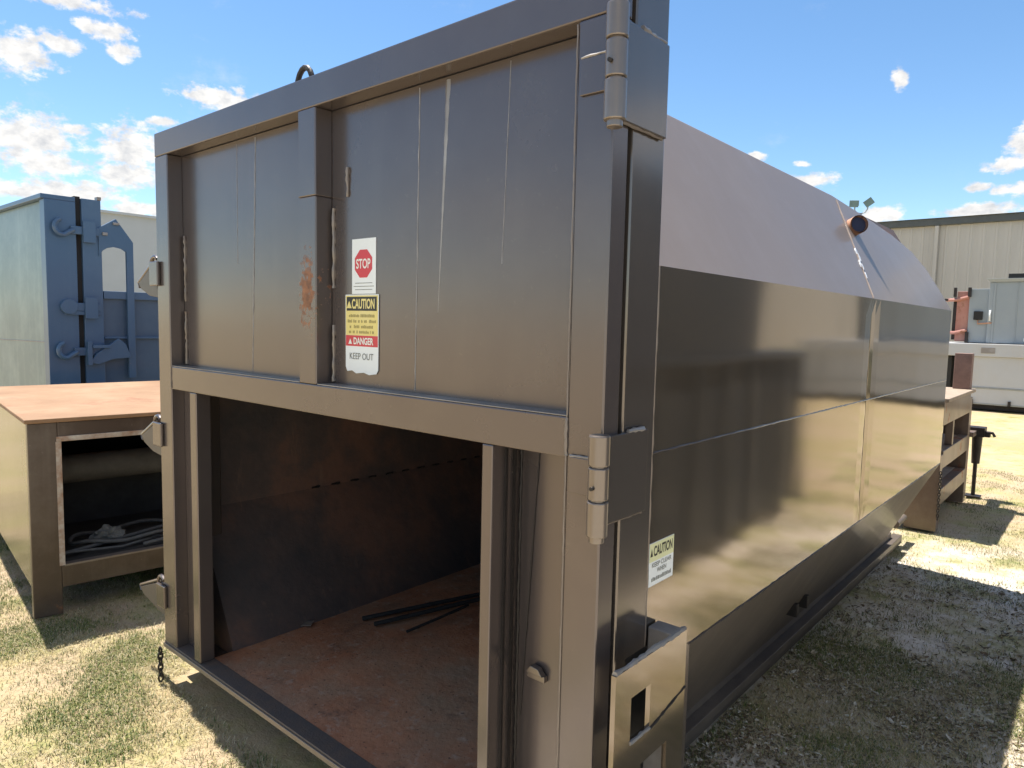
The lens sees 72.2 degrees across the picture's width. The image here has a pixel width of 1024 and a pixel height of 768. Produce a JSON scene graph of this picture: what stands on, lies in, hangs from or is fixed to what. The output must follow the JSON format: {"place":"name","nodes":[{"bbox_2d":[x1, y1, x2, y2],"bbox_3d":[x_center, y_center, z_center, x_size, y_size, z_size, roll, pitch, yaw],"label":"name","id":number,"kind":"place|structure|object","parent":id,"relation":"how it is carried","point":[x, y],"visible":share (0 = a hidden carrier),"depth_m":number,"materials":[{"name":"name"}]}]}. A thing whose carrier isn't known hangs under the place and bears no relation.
{"place":"outdoors","nodes":[
{"label":"outdoors","id":0,"kind":"place"},
{"bbox_2d":[101,210,156,292],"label":"storage building","id":1,"kind":"structure","parent":0,"point":[140,230],"depth_m":17.12,"materials":[{"name":"white metal"}]},
{"bbox_2d":[0,409,1023,767],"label":"ground","id":2,"kind":"structure","parent":0,"point":[1002,449],"depth_m":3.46,"materials":[{"name":"plant"}]},
{"bbox_2d":[0,193,159,385],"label":"waste container","id":3,"kind":"object","parent":2,"relation":"on","point":[65,318],"visible":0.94,"depth_m":6.25,"materials":[{"name":"blue metal"}]},
{"bbox_2d":[0,193,80,385],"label":"door","id":4,"kind":"structure","parent":3,"relation":"in","point":[38,265],"depth_m":6.18,"materials":[{"name":"teal paint"}]},
{"bbox_2d":[0,381,163,618],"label":"steel cabinet","id":5,"kind":"object","parent":2,"relation":"on","point":[76,458],"visible":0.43,"depth_m":4.07,"materials":[{"name":"metal"}]},
{"bbox_2d":[88,524,125,543],"bbox_3d":[-2.372,0.871,4.134,0.218,0.099,0.158,-3,7,-42],"label":"crumpled rag","id":6,"kind":"object","parent":5,"relation":"in","point":[106,531],"visible":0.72,"depth_m":4.10,"materials":[{"name":"grey fabric"}]},
{"bbox_2d":[65,518,162,554],"bbox_3d":[-2.244,0.890,4.260,1.005,0.070,0.450,-3,7,-42],"label":"coiled hose","id":7,"kind":"object","parent":5,"relation":"in","point":[123,538],"visible":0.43,"depth_m":4.10,"materials":[{"name":"black rubber"}]},
{"bbox_2d":[137,0,951,767],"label":"compactor container","id":8,"kind":"object","parent":2,"relation":"on","point":[581,362],"visible":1,"depth_m":2.20,"materials":[{"name":"brown metal"}]},
{"bbox_2d":[157,646,163,681],"bbox_3d":[-1.546,1.233,3.088,0.023,0.163,0.019,1,5,-4],"label":"hanging chain","id":9,"kind":"object","parent":8,"relation":"hanging from","point":[160,670],"visible":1,"depth_m":3.08,"materials":[{"name":"metal"}]},
{"bbox_2d":[301,620,313,625],"bbox_3d":[-0.961,1.117,3.281,0.090,0.022,0.052,5,7,40],"label":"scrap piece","id":10,"kind":"object","parent":8,"relation":"in","point":[308,623],"visible":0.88,"depth_m":3.27,"materials":[{"name":"grey metal"}]},
{"bbox_2d":[154,0,632,767],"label":"door","id":11,"kind":"structure","parent":8,"relation":"in","point":[460,276],"depth_m":1.90,"materials":[{"name":"brown paint"}]},
{"bbox_2d":[362,592,479,620],"bbox_3d":[-0.269,1.096,3.577,1.010,0.035,0.033,-2,6,-30],"label":"steel rod","id":12,"kind":"object","parent":8,"relation":"in","point":[411,608],"visible":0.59,"depth_m":3.46,"materials":[{"name":"black metal"}]},
{"bbox_2d":[374,597,479,625],"bbox_3d":[-0.229,1.099,3.524,0.965,0.040,0.033,-2,6,-32],"label":"steel rod","id":13,"kind":"object","parent":8,"relation":"in","point":[419,613],"visible":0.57,"depth_m":3.40,"materials":[{"name":"black metal"}]},
{"bbox_2d":[406,604,468,632],"bbox_3d":[-0.344,1.111,3.328,0.372,0.037,0.026,-4,7,-45],"label":"steel rod","id":14,"kind":"object","parent":8,"relation":"in","point":[436,618],"visible":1,"depth_m":3.31,"materials":[{"name":"black metal"}]},
{"bbox_2d":[684,563,1023,767],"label":"leaf litter","id":15,"kind":"object","parent":2,"relation":"on","point":[745,762],"visible":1,"depth_m":3.05,"materials":[{"name":"brown plant"}]},
{"bbox_2d":[903,353,975,531],"bbox_3d":[3.293,0.324,6.637,1.625,1.550,1.460,5,7,40],"label":"steel stand","id":16,"kind":"object","parent":2,"relation":"on","point":[920,512],"visible":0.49,"depth_m":6.11,"materials":[{"name":"paint"}]},
{"bbox_2d":[936,471,941,520],"bbox_3d":[3.402,0.892,5.590,0.020,0.403,0.017,1,5,-4],"label":"hanging chain","id":17,"kind":"object","parent":16,"relation":"hanging from","point":[938,501],"visible":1,"depth_m":5.59,"materials":[{"name":"metal"}]},
{"bbox_2d":[965,425,995,497],"bbox_3d":[4.505,0.769,6.787,0.250,0.690,0.339,5,7,40],"label":"stand jack","id":18,"kind":"object","parent":2,"relation":"on","point":[978,434],"visible":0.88,"depth_m":6.83,"materials":[{"name":"metal"}]},
{"bbox_2d":[946,342,1023,412],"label":"roll off container","id":19,"kind":"object","parent":2,"relation":"on","point":[998,378],"visible":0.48,"depth_m":14.47,"materials":[{"name":"white metal"}]},
{"bbox_2d":[945,273,1023,343],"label":"grey machine","id":20,"kind":"object","parent":19,"relation":"on","point":[994,313],"visible":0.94,"depth_m":14.56,"materials":[{"name":"blue paint"}]},
{"bbox_2d":[0,0,1023,221],"label":"sky","id":21,"kind":"structure","parent":0,"point":[915,108],"materials":[{"name":"blue"}]},
{"bbox_2d":[877,212,1023,341],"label":"warehouse","id":22,"kind":"structure","parent":0,"point":[961,253],"depth_m":20.20,"materials":[{"name":"beige metal"}]},
{"bbox_2d":[849,197,874,214],"bbox_3d":[12.271,-5.904,24.637,0.830,1.233,0.212,5,7,40],"label":"flood light","id":23,"kind":"object","parent":22,"relation":"attached to","point":[868,202],"visible":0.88,"depth_m":24.59,"materials":[{"name":"metal"}]}
]}

